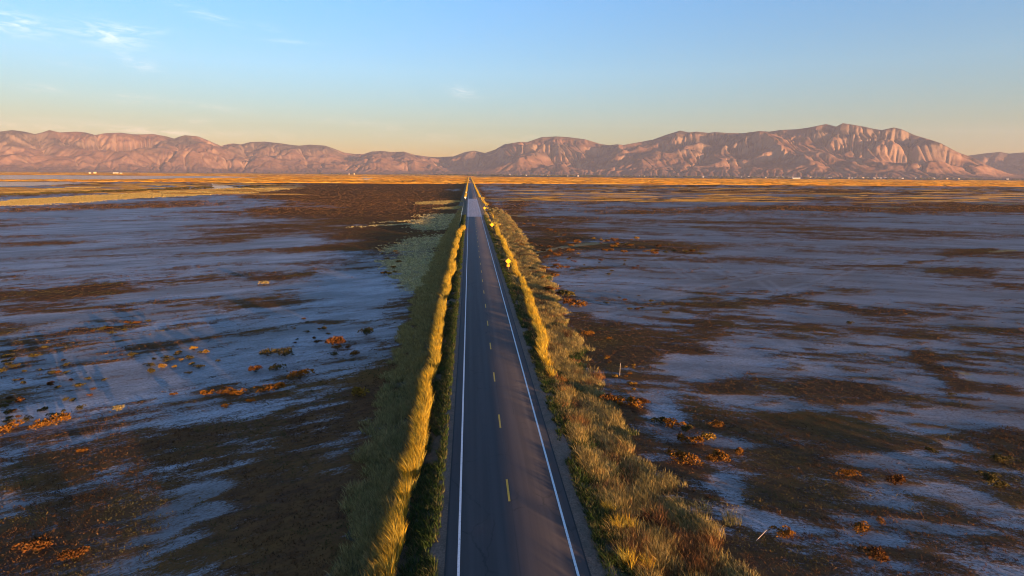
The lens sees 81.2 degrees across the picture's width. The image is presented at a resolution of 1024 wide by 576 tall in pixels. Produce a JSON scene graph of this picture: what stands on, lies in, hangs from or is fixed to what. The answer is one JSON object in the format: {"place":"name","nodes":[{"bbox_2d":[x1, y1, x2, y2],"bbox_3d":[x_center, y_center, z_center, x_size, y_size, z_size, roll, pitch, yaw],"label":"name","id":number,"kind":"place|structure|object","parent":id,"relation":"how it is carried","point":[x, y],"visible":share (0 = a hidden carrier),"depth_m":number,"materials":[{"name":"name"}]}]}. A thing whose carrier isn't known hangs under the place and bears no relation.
{"place":"outdoors","nodes":[
{"label":"outdoors","id":0,"kind":"place"},
{"bbox_2d":[0,182,76,185],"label":"pond","id":1,"kind":"structure","parent":0,"point":[28,183],"depth_m":1043.40,"materials":[{"name":"grey liquid"}]},
{"bbox_2d":[0,175,250,179],"bbox_3d":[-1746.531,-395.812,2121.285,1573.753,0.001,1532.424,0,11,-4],"label":"pond","id":2,"kind":"structure","parent":0,"point":[84,177],"depth_m":2173.39,"materials":[{"name":"grey liquid"}]},
{"bbox_2d":[206,185,236,188],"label":"pond","id":3,"kind":"structure","parent":0,"point":[219,187],"depth_m":883.23,"materials":[{"name":"grey liquid"}]},
{"bbox_2d":[0,187,461,209],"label":"straw grass","id":4,"kind":"structure","parent":0,"point":[78,199],"depth_m":516.48,"materials":[{"name":"plant"}]},
{"bbox_2d":[1,199,461,292],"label":"straw grass","id":5,"kind":"structure","parent":0,"point":[408,272],"depth_m":184.51,"materials":[{"name":"plant"}]},
{"bbox_2d":[324,208,461,575],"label":"verge grass","id":6,"kind":"structure","parent":0,"point":[368,500],"depth_m":55.24,"materials":[{"name":"green plant"}]},
{"bbox_2d":[0,171,1023,575],"bbox_3d":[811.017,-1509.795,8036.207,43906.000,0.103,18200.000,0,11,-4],"label":"ground","id":7,"kind":"structure","parent":0,"point":[362,297],"depth_m":78.15,"materials":[{"name":"soil"}]},
{"bbox_2d":[1,358,13,362],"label":"shrub","id":8,"kind":"object","parent":7,"relation":"on","point":[4,360],"visible":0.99,"depth_m":73.83,"materials":[{"name":"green plant"}]},
{"bbox_2d":[0,399,15,403],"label":"shrub","id":9,"kind":"object","parent":7,"relation":"on","point":[8,401],"visible":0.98,"depth_m":60.73,"materials":[{"name":"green plant"}]},
{"bbox_2d":[2,418,14,422],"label":"shrub","id":10,"kind":"object","parent":7,"relation":"on","point":[6,421],"visible":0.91,"depth_m":56.25,"materials":[{"name":"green plant"}]},
{"bbox_2d":[0,419,23,435],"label":"shrub","id":11,"kind":"object","parent":7,"relation":"on","point":[5,427],"visible":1,"depth_m":54.15,"materials":[{"name":"orange plant"}]},
{"bbox_2d":[15,396,25,401],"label":"shrub","id":12,"kind":"object","parent":7,"relation":"on","point":[20,399],"visible":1,"depth_m":61.24,"materials":[{"name":"orange plant"}]},
{"bbox_2d":[22,415,33,421],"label":"shrub","id":13,"kind":"object","parent":7,"relation":"on","point":[27,418],"visible":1,"depth_m":56.83,"materials":[{"name":"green plant"}]},
{"bbox_2d":[11,533,53,553],"bbox_3d":[-29.865,16.089,37.237,1.653,0.844,2.009,10,14,41],"label":"shrub","id":14,"kind":"object","parent":7,"relation":"on","point":[36,542],"visible":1,"depth_m":37.18,"materials":[{"name":"orange plant"}]},
{"bbox_2d":[26,418,52,429],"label":"shrub","id":15,"kind":"object","parent":7,"relation":"on","point":[43,422],"visible":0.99,"depth_m":55.08,"materials":[{"name":"orange plant"}]},
{"bbox_2d":[37,406,48,411],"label":"shrub","id":16,"kind":"object","parent":7,"relation":"on","point":[44,408],"visible":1,"depth_m":58.88,"materials":[{"name":"green plant"}]},
{"bbox_2d":[45,412,60,416],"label":"shrub","id":17,"kind":"object","parent":7,"relation":"on","point":[50,414],"visible":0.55,"depth_m":57.66,"materials":[{"name":"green plant"}]},
{"bbox_2d":[46,412,70,426],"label":"shrub","id":18,"kind":"object","parent":7,"relation":"on","point":[62,416],"visible":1,"depth_m":56.12,"materials":[{"name":"orange plant"}]},
{"bbox_2d":[55,545,89,560],"bbox_3d":[-26.910,16.289,36.589,1.772,0.738,1.202,-8,14,-37],"label":"shrub","id":19,"kind":"object","parent":7,"relation":"on","point":[67,553],"visible":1,"depth_m":36.45,"materials":[{"name":"orange plant"}]},
{"bbox_2d":[76,447,88,451],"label":"shrub","id":20,"kind":"object","parent":7,"relation":"on","point":[80,450],"visible":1,"depth_m":50.53,"materials":[{"name":"orange plant"}]},
{"bbox_2d":[112,405,124,410],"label":"shrub","id":21,"kind":"object","parent":7,"relation":"on","point":[117,407],"visible":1,"depth_m":59.17,"materials":[{"name":"yellow plant"}]},
{"bbox_2d":[0,181,289,193],"bbox_3d":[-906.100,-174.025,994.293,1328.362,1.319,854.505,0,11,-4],"label":"marsh reeds","id":22,"kind":"object","parent":7,"relation":"on","point":[32,190],"visible":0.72,"depth_m":768.54,"materials":[{"name":"yellow plant"}]},
{"bbox_2d":[142,362,155,365],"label":"shrub","id":23,"kind":"object","parent":7,"relation":"on","point":[151,364],"visible":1,"depth_m":72.77,"materials":[{"name":"brown plant"}]},
{"bbox_2d":[162,358,173,361],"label":"shrub","id":24,"kind":"object","parent":7,"relation":"on","point":[167,359],"visible":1,"depth_m":74.55,"materials":[{"name":"brown plant"}]},
{"bbox_2d":[200,389,215,395],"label":"shrub","id":25,"kind":"object","parent":7,"relation":"on","point":[203,392],"visible":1,"depth_m":63.27,"materials":[{"name":"orange plant"}]},
{"bbox_2d":[216,386,233,394],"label":"shrub","id":26,"kind":"object","parent":7,"relation":"on","point":[226,390],"visible":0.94,"depth_m":63.48,"materials":[{"name":"orange plant"}]},
{"bbox_2d":[221,403,232,407],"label":"shrub","id":27,"kind":"object","parent":7,"relation":"on","point":[225,405],"visible":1,"depth_m":60.08,"materials":[{"name":"brown plant"}]},
{"bbox_2d":[229,388,247,395],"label":"shrub","id":28,"kind":"object","parent":7,"relation":"on","point":[238,392],"visible":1,"depth_m":63.40,"materials":[{"name":"orange plant"}]},
{"bbox_2d":[0,172,491,183],"bbox_3d":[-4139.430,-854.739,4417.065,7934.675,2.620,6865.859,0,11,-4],"label":"marsh reeds","id":29,"kind":"object","parent":7,"relation":"on","point":[340,178],"visible":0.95,"depth_m":2001.62,"materials":[{"name":"yellow plant"}]},
{"bbox_2d":[248,365,262,371],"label":"shrub","id":30,"kind":"object","parent":7,"relation":"on","point":[255,368],"visible":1,"depth_m":70.65,"materials":[{"name":"orange plant"}]},
{"bbox_2d":[253,384,269,392],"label":"shrub","id":31,"kind":"object","parent":7,"relation":"on","point":[264,388],"visible":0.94,"depth_m":64.28,"materials":[{"name":"brown plant"}]},
{"bbox_2d":[259,348,278,355],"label":"shrub","id":32,"kind":"object","parent":7,"relation":"on","point":[265,351],"visible":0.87,"depth_m":77.20,"materials":[{"name":"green plant"}]},
{"bbox_2d":[267,382,286,390],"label":"shrub","id":33,"kind":"object","parent":7,"relation":"on","point":[279,384],"visible":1,"depth_m":65.09,"materials":[{"name":"orange plant"}]},
{"bbox_2d":[268,363,286,369],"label":"shrub","id":34,"kind":"object","parent":7,"relation":"on","point":[274,366],"visible":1,"depth_m":71.62,"materials":[{"name":"green plant"}]},
{"bbox_2d":[271,347,293,355],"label":"shrub","id":35,"kind":"object","parent":7,"relation":"on","point":[284,351],"visible":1,"depth_m":76.95,"materials":[{"name":"brown plant"}]},
{"bbox_2d":[286,368,314,378],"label":"shrub","id":36,"kind":"object","parent":7,"relation":"on","point":[300,373],"visible":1,"depth_m":68.86,"materials":[{"name":"brown plant"}]},
{"bbox_2d":[325,336,345,345],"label":"shrub","id":37,"kind":"object","parent":7,"relation":"on","point":[335,340],"visible":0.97,"depth_m":80.81,"materials":[{"name":"orange plant"}]},
{"bbox_2d":[351,386,369,396],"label":"shrub","id":38,"kind":"object","parent":7,"relation":"on","point":[357,390],"visible":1,"depth_m":63.31,"materials":[{"name":"green plant"}]},
{"bbox_2d":[357,327,373,334],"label":"shrub","id":39,"kind":"object","parent":7,"relation":"on","point":[367,330],"visible":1,"depth_m":87.27,"materials":[{"name":"green plant"}]},
{"bbox_2d":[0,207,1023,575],"bbox_3d":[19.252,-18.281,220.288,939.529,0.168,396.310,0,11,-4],"label":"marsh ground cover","id":40,"kind":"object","parent":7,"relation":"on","point":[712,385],"visible":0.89,"depth_m":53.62,"materials":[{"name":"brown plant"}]},
{"bbox_2d":[0,182,1023,220],"bbox_3d":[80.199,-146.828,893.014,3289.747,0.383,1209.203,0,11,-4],"label":"marsh ground cover","id":41,"kind":"object","parent":7,"relation":"on","point":[644,211],"visible":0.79,"depth_m":472.02,"materials":[{"name":"yellow plant"}]},
{"bbox_2d":[543,286,553,289],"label":"shrub","id":42,"kind":"object","parent":7,"relation":"on","point":[547,287],"visible":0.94,"depth_m":120.53,"materials":[{"name":"brown plant"}]},
{"bbox_2d":[557,289,575,296],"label":"shrub","id":43,"kind":"object","parent":7,"relation":"on","point":[562,292],"visible":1,"depth_m":115.27,"materials":[{"name":"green plant"}]},
{"bbox_2d":[562,298,575,305],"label":"shrub","id":44,"kind":"object","parent":7,"relation":"on","point":[567,300],"visible":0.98,"depth_m":107.06,"materials":[{"name":"brown plant"}]},
{"bbox_2d":[123,171,1023,179],"bbox_3d":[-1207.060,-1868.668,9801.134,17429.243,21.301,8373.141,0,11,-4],"label":"town trees","id":45,"kind":"object","parent":7,"relation":"on","point":[658,176],"visible":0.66,"depth_m":6587.98,"materials":[{"name":"green plant"}]},
{"bbox_2d":[570,300,587,306],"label":"shrub","id":46,"kind":"object","parent":7,"relation":"on","point":[579,303],"visible":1,"depth_m":106.28,"materials":[{"name":"brown plant"}]},
{"bbox_2d":[581,330,594,334],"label":"shrub","id":47,"kind":"object","parent":7,"relation":"on","point":[588,332],"visible":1,"depth_m":88.16,"materials":[{"name":"brown plant"}]},
{"bbox_2d":[599,393,615,401],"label":"shrub","id":48,"kind":"object","parent":7,"relation":"on","point":[610,396],"visible":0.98,"depth_m":62.08,"materials":[{"name":"brown plant"}]},
{"bbox_2d":[612,395,631,404],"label":"shrub","id":49,"kind":"object","parent":7,"relation":"on","point":[622,398],"visible":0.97,"depth_m":61.80,"materials":[{"name":"brown plant"}]},
{"bbox_2d":[626,395,642,408],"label":"shrub","id":50,"kind":"object","parent":7,"relation":"on","point":[635,402],"visible":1,"depth_m":61.21,"materials":[{"name":"brown plant"}]},
{"bbox_2d":[639,397,650,405],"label":"shrub","id":51,"kind":"object","parent":7,"relation":"on","point":[643,400],"visible":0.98,"depth_m":61.60,"materials":[{"name":"brown plant"}]},
{"bbox_2d":[650,417,666,423],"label":"shrub","id":52,"kind":"object","parent":7,"relation":"on","point":[659,419],"visible":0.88,"depth_m":57.03,"materials":[{"name":"green plant"}]},
{"bbox_2d":[662,417,685,428],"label":"shrub","id":53,"kind":"object","parent":7,"relation":"on","point":[671,421],"visible":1,"depth_m":56.08,"materials":[{"name":"brown plant"}]},
{"bbox_2d":[665,477,687,490],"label":"grass clump","id":54,"kind":"object","parent":7,"relation":"on","point":[676,483],"visible":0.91,"depth_m":45.51,"materials":[{"name":"brown plant"}]},
{"bbox_2d":[676,433,689,443],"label":"shrub","id":55,"kind":"object","parent":7,"relation":"on","point":[681,436],"visible":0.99,"depth_m":53.19,"materials":[{"name":"green plant"}]},
{"bbox_2d":[665,448,703,465],"bbox_3d":[14.273,13.989,49.474,3.228,1.013,1.996,4,12,20],"label":"shrub","id":56,"kind":"object","parent":7,"relation":"on","point":[683,455],"visible":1,"depth_m":49.24,"materials":[{"name":"brown plant"}]},
{"bbox_2d":[681,424,692,431],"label":"shrub","id":57,"kind":"object","parent":7,"relation":"on","point":[686,427],"visible":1,"depth_m":55.55,"materials":[{"name":"green plant"}]},
{"bbox_2d":[674,552,708,574],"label":"grass clump","id":58,"kind":"object","parent":7,"relation":"on","point":[697,563],"visible":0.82,"depth_m":35.99,"materials":[{"name":"brown plant"}]},
{"bbox_2d":[685,435,704,444],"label":"shrub","id":59,"kind":"object","parent":7,"relation":"on","point":[692,439],"visible":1,"depth_m":52.78,"materials":[{"name":"brown plant"}]},
{"bbox_2d":[700,432,716,440],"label":"shrub","id":60,"kind":"object","parent":7,"relation":"on","point":[707,436],"visible":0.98,"depth_m":53.46,"materials":[{"name":"yellow plant"}]},
{"bbox_2d":[706,454,718,461],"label":"shrub","id":61,"kind":"object","parent":7,"relation":"on","point":[711,456],"visible":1,"depth_m":49.90,"materials":[{"name":"brown plant"}]},
{"bbox_2d":[707,419,724,426],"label":"shrub","id":62,"kind":"object","parent":7,"relation":"on","point":[717,423],"visible":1,"depth_m":56.52,"materials":[{"name":"brown plant"}]},
{"bbox_2d":[712,449,730,461],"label":"shrub","id":63,"kind":"object","parent":7,"relation":"on","point":[720,454],"visible":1,"depth_m":50.03,"materials":[{"name":"brown plant"}]},
{"bbox_2d":[717,507,742,526],"bbox_3d":[14.966,15.705,41.119,2.022,0.837,1.832,0,11,-4],"label":"grass clump","id":64,"kind":"object","parent":7,"relation":"on","point":[732,520],"visible":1,"depth_m":40.90,"materials":[{"name":"brown plant"}]},
{"bbox_2d":[735,447,743,455],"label":"shrub","id":65,"kind":"object","parent":7,"relation":"on","point":[738,449],"visible":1,"depth_m":50.90,"materials":[{"name":"brown plant"}]},
{"bbox_2d":[463,176,1023,186],"bbox_3d":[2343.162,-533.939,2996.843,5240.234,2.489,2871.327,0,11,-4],"label":"marsh reeds","id":66,"kind":"object","parent":7,"relation":"on","point":[704,181],"visible":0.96,"depth_m":2065.61,"materials":[{"name":"yellow plant"}]},
{"bbox_2d":[485,184,1023,202],"bbox_3d":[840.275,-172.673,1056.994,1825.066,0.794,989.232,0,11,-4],"label":"marsh reeds","id":67,"kind":"object","parent":7,"relation":"on","point":[748,199],"visible":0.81,"depth_m":705.47,"materials":[{"name":"yellow plant"}]},
{"bbox_2d":[768,525,795,538],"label":"shrub","id":68,"kind":"object","parent":7,"relation":"on","point":[787,533],"visible":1,"depth_m":39.17,"materials":[{"name":"brown plant"}]},
{"bbox_2d":[835,468,862,477],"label":"shrub","id":69,"kind":"object","parent":7,"relation":"on","point":[845,471],"visible":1,"depth_m":47.12,"materials":[{"name":"brown plant"}]},
{"bbox_2d":[853,520,870,535],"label":"shrub","id":70,"kind":"object","parent":7,"relation":"on","point":[860,525],"visible":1,"depth_m":39.97,"materials":[{"name":"brown plant"}]},
{"bbox_2d":[856,545,889,563],"bbox_3d":[22.426,16.540,36.970,1.787,0.829,1.454,-1,11,-5],"label":"shrub","id":71,"kind":"object","parent":7,"relation":"on","point":[879,554],"visible":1,"depth_m":36.88,"materials":[{"name":"brown plant"}]},
{"bbox_2d":[876,516,885,524],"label":"shrub","id":72,"kind":"object","parent":7,"relation":"on","point":[880,520],"visible":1,"depth_m":41.09,"materials":[{"name":"brown plant"}]},
{"bbox_2d":[885,474,905,484],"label":"shrub","id":73,"kind":"object","parent":7,"relation":"on","point":[897,478],"visible":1,"depth_m":46.23,"materials":[{"name":"brown plant"}]},
{"bbox_2d":[925,447,938,453],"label":"shrub","id":74,"kind":"object","parent":7,"relation":"on","point":[931,449],"visible":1,"depth_m":51.60,"materials":[{"name":"green plant"}]},
{"bbox_2d":[974,471,1002,481],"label":"shrub","id":75,"kind":"object","parent":7,"relation":"on","point":[988,475],"visible":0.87,"depth_m":46.88,"materials":[{"name":"green plant"}]},
{"bbox_2d":[983,478,1010,488],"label":"shrub","id":76,"kind":"object","parent":7,"relation":"on","point":[1000,484],"visible":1,"depth_m":45.64,"materials":[{"name":"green plant"}]},
{"bbox_2d":[989,453,1015,462],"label":"shrub","id":77,"kind":"object","parent":7,"relation":"on","point":[997,458],"visible":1,"depth_m":49.76,"materials":[{"name":"green plant"}]},
{"bbox_2d":[0,123,1023,178],"bbox_3d":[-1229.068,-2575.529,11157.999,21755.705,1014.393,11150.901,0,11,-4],"label":"mountains","id":78,"kind":"structure","parent":0,"point":[841,150],"depth_m":10687.00,"materials":[{"name":"brown stone"}]},
{"bbox_2d":[0,0,1023,156],"label":"sky","id":79,"kind":"structure","parent":0,"point":[429,78],"materials":[{"name":"blue"}]},
{"bbox_2d":[446,178,589,575],"bbox_3d":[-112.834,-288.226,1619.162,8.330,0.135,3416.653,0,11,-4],"label":"road","id":80,"kind":"structure","parent":0,"point":[521,532],"depth_m":47.65,"materials":[{"name":"grey asphalt"}]},
{"bbox_2d":[444,187,468,575],"bbox_3d":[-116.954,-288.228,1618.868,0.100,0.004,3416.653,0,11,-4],"label":"road edge","id":81,"kind":"object","parent":80,"relation":"on","point":[452,442],"visible":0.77,"depth_m":47.77,"materials":[{"name":"black"}]},
{"bbox_2d":[457,202,468,575],"bbox_3d":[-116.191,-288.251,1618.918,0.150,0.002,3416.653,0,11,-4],"label":"edge line","id":82,"kind":"object","parent":80,"relation":"on","point":[459,539],"visible":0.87,"depth_m":47.90,"materials":[{"name":"white paint"}]},
{"bbox_2d":[467,199,481,216],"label":"bridge deck","id":83,"kind":"structure","parent":80,"relation":"on","point":[473,210],"depth_m":375.86,"materials":[{"name":"concrete"}]},
{"bbox_2d":[475,223,509,500],"bbox_3d":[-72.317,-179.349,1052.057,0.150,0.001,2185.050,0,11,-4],"label":"dashes","id":84,"kind":"object","parent":80,"relation":"on","point":[507,485],"visible":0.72,"depth_m":54.38,"materials":[{"name":"yellow paint"}]},
{"bbox_2d":[473,188,579,575],"bbox_3d":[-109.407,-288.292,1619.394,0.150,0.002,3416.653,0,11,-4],"label":"edge line","id":85,"kind":"object","parent":80,"relation":"on","point":[569,542],"visible":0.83,"depth_m":47.84,"materials":[{"name":"white paint"}]},
{"bbox_2d":[475,193,590,575],"bbox_3d":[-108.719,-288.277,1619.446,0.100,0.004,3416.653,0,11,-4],"label":"road edge","id":86,"kind":"object","parent":80,"relation":"on","point":[549,440],"visible":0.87,"depth_m":48.07,"materials":[{"name":"black"}]},
{"bbox_2d":[331,184,706,575],"bbox_3d":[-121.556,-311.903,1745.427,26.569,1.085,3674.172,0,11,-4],"label":"road embankment","id":87,"kind":"structure","parent":0,"point":[431,457],"depth_m":45.41,"materials":[{"name":"soil"}]},
{"bbox_2d":[361,225,465,575],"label":"tall golden grass","id":88,"kind":"structure","parent":87,"relation":"on","point":[390,549],"depth_m":47.72,"materials":[{"name":"yellow plant"}]},
{"bbox_2d":[394,214,465,575],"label":"verge weeds","id":89,"kind":"object","parent":87,"relation":"on","point":[449,333],"visible":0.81,"depth_m":46.03,"materials":[{"name":"green plant"}]},
{"bbox_2d":[429,183,468,575],"bbox_3d":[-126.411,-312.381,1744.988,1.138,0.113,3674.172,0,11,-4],"label":"gravel shoulder","id":90,"kind":"object","parent":87,"relation":"on","point":[438,549],"visible":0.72,"depth_m":46.05},
{"bbox_2d":[464,177,468,196],"bbox_3d":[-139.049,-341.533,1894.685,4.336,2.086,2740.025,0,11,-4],"label":"tall golden grass","id":91,"kind":"structure","parent":87,"relation":"on","point":[466,189],"depth_m":819.44,"materials":[{"name":"yellow plant"}]},
{"bbox_2d":[471,178,500,225],"bbox_3d":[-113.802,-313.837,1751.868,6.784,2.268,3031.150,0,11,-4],"label":"tall golden grass","id":92,"kind":"structure","parent":87,"relation":"on","point":[483,198],"depth_m":521.27,"materials":[{"name":"yellow plant"}]},
{"bbox_2d":[505,258,510,266],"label":"road sign","id":93,"kind":"object","parent":87,"relation":"on","point":[508,261],"visible":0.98,"depth_m":140.73,"materials":[{"name":"yellow metal"}]},
{"bbox_2d":[471,179,616,575],"bbox_3d":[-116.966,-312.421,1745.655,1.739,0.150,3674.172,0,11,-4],"label":"gravel shoulder","id":94,"kind":"object","parent":87,"relation":"on","point":[561,448],"visible":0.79,"depth_m":48.57},
{"bbox_2d":[484,215,635,575],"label":"verge weeds","id":95,"kind":"object","parent":87,"relation":"on","point":[542,372],"visible":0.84,"depth_m":46.70,"materials":[{"name":"green plant"}]},
{"bbox_2d":[601,500,615,509],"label":"grass clump","id":96,"kind":"object","parent":87,"relation":"on","point":[602,504],"visible":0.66,"depth_m":41.32,"materials":[{"name":"brown plant"}]},
{"bbox_2d":[603,512,629,529],"bbox_3d":[6.825,15.334,39.195,2.248,1.138,1.632,0,11,-4],"label":"grass clump","id":97,"kind":"object","parent":87,"relation":"on","point":[618,522],"visible":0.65,"depth_m":39.17,"materials":[{"name":"plant"}]},
{"bbox_2d":[614,543,636,568],"bbox_3d":[6.630,15.895,35.601,2.004,1.197,1.547,9,14,37],"label":"grass clump","id":98,"kind":"object","parent":87,"relation":"on","point":[627,555],"visible":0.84,"depth_m":35.56,"materials":[{"name":"yellow plant"}]},
{"bbox_2d":[622,516,639,530],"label":"grass clump","id":99,"kind":"object","parent":87,"relation":"on","point":[631,526],"visible":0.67,"depth_m":39.40,"materials":[{"name":"plant"}]},
{"bbox_2d":[634,511,657,524],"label":"shrub","id":100,"kind":"object","parent":87,"relation":"on","point":[645,516],"visible":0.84,"depth_m":40.67,"materials":[{"name":"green plant"}]},
{"bbox_2d":[636,550,656,568],"bbox_3d":[7.962,16.291,35.629,1.390,0.959,1.433,0,11,-4],"label":"grass clump","id":101,"kind":"object","parent":87,"relation":"on","point":[646,560],"visible":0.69,"depth_m":35.59,"materials":[{"name":"brown plant"}]},
{"bbox_2d":[494,224,558,376],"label":"tall golden grass","id":102,"kind":"structure","parent":0,"point":[533,314],"depth_m":97.73,"materials":[{"name":"yellow plant"}]},
{"bbox_2d":[483,207,760,575],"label":"verge grass","id":103,"kind":"structure","parent":0,"point":[595,416],"depth_m":48.23,"materials":[{"name":"brown plant"}]},
{"bbox_2d":[969,152,1023,173],"bbox_3d":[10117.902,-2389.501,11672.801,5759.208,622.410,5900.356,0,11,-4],"label":"distant hills","id":104,"kind":"structure","parent":0,"point":[1008,163],"depth_m":11995.00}
]}

